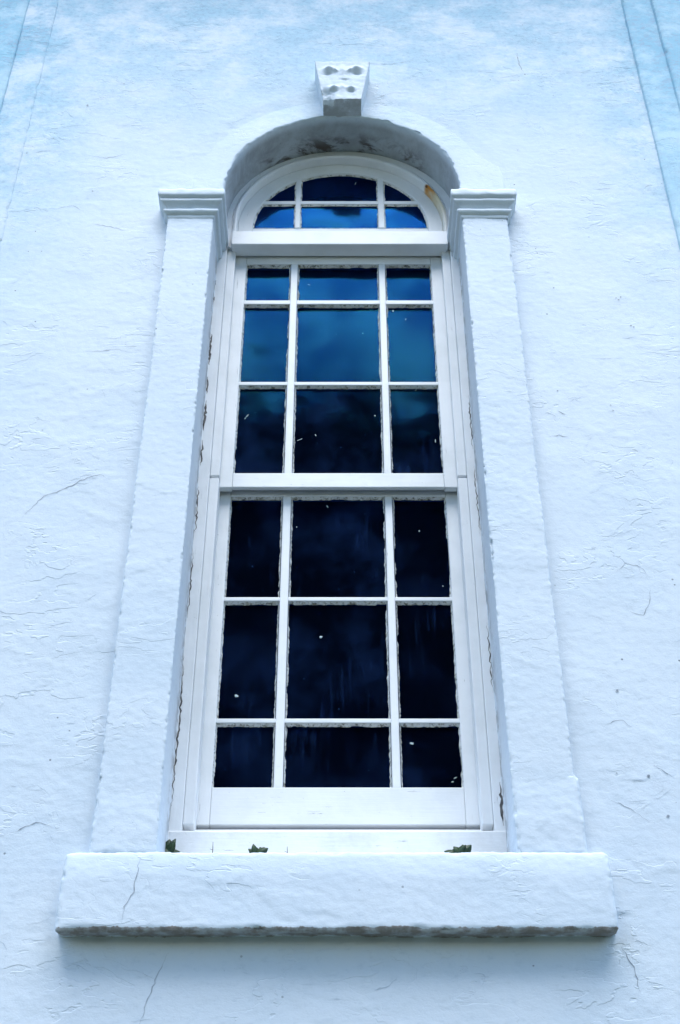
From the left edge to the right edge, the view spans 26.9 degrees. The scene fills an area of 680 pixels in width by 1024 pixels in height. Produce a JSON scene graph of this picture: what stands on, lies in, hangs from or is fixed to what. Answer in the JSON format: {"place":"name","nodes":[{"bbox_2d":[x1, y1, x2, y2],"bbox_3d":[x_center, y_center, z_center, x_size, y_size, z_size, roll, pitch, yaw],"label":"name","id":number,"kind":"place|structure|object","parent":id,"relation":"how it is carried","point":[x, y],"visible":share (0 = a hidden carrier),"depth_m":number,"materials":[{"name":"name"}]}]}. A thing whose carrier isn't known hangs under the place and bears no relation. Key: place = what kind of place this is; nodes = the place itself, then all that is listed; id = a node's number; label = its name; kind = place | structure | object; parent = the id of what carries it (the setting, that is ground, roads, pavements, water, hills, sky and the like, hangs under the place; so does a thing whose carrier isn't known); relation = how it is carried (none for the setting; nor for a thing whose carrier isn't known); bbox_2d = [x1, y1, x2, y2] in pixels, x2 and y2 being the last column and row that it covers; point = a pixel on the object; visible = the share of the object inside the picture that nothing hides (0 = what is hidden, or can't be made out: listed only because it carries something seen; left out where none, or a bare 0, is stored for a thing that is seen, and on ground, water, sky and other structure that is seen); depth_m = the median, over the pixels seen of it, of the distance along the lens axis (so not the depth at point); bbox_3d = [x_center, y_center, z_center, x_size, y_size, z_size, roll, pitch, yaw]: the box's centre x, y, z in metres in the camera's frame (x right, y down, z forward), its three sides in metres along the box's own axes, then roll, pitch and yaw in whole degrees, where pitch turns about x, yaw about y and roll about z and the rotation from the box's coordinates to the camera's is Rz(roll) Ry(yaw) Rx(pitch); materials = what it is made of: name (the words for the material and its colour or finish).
{"place":"outdoors","nodes":[
{"label":"outdoors","id":0,"kind":"place"},
{"bbox_2d":[0,0,679,1023],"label":"painted building","id":1,"kind":"structure","parent":0,"point":[142,142],"depth_m":5.66,"materials":[{"name":"paint"}]},
{"bbox_2d":[165,839,179,852],"bbox_3d":[-0.552,1.076,4.501,0.097,0.078,0.053,0,-40,0],"label":"weed","id":2,"kind":"object","parent":1,"relation":"on","point":[170,845],"visible":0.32,"depth_m":4.50,"materials":[{"name":"green plant"}]},
{"bbox_2d":[248,844,267,852],"bbox_3d":[-0.259,1.079,4.495,0.065,0.062,0.040,0,-40,0],"label":"weed","id":3,"kind":"object","parent":1,"relation":"on","point":[254,849],"visible":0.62,"depth_m":4.49,"materials":[{"name":"green plant"}]},
{"bbox_2d":[168,152,506,852],"bbox_3d":[-0.002,-0.238,5.804,1.150,3.866,0.254,0,-40,0],"label":"sash window","id":4,"kind":"structure","parent":1,"relation":"attached to","point":[206,816],"depth_m":5.51,"materials":[{"name":"white wood"}]},
{"bbox_2d":[444,844,471,852],"bbox_3d":[0.374,1.076,4.490,0.087,0.060,0.035,0,-40,0],"label":"weed","id":5,"kind":"object","parent":1,"relation":"on","point":[462,848],"visible":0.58,"depth_m":4.49,"materials":[{"name":"green plant"}]}
]}

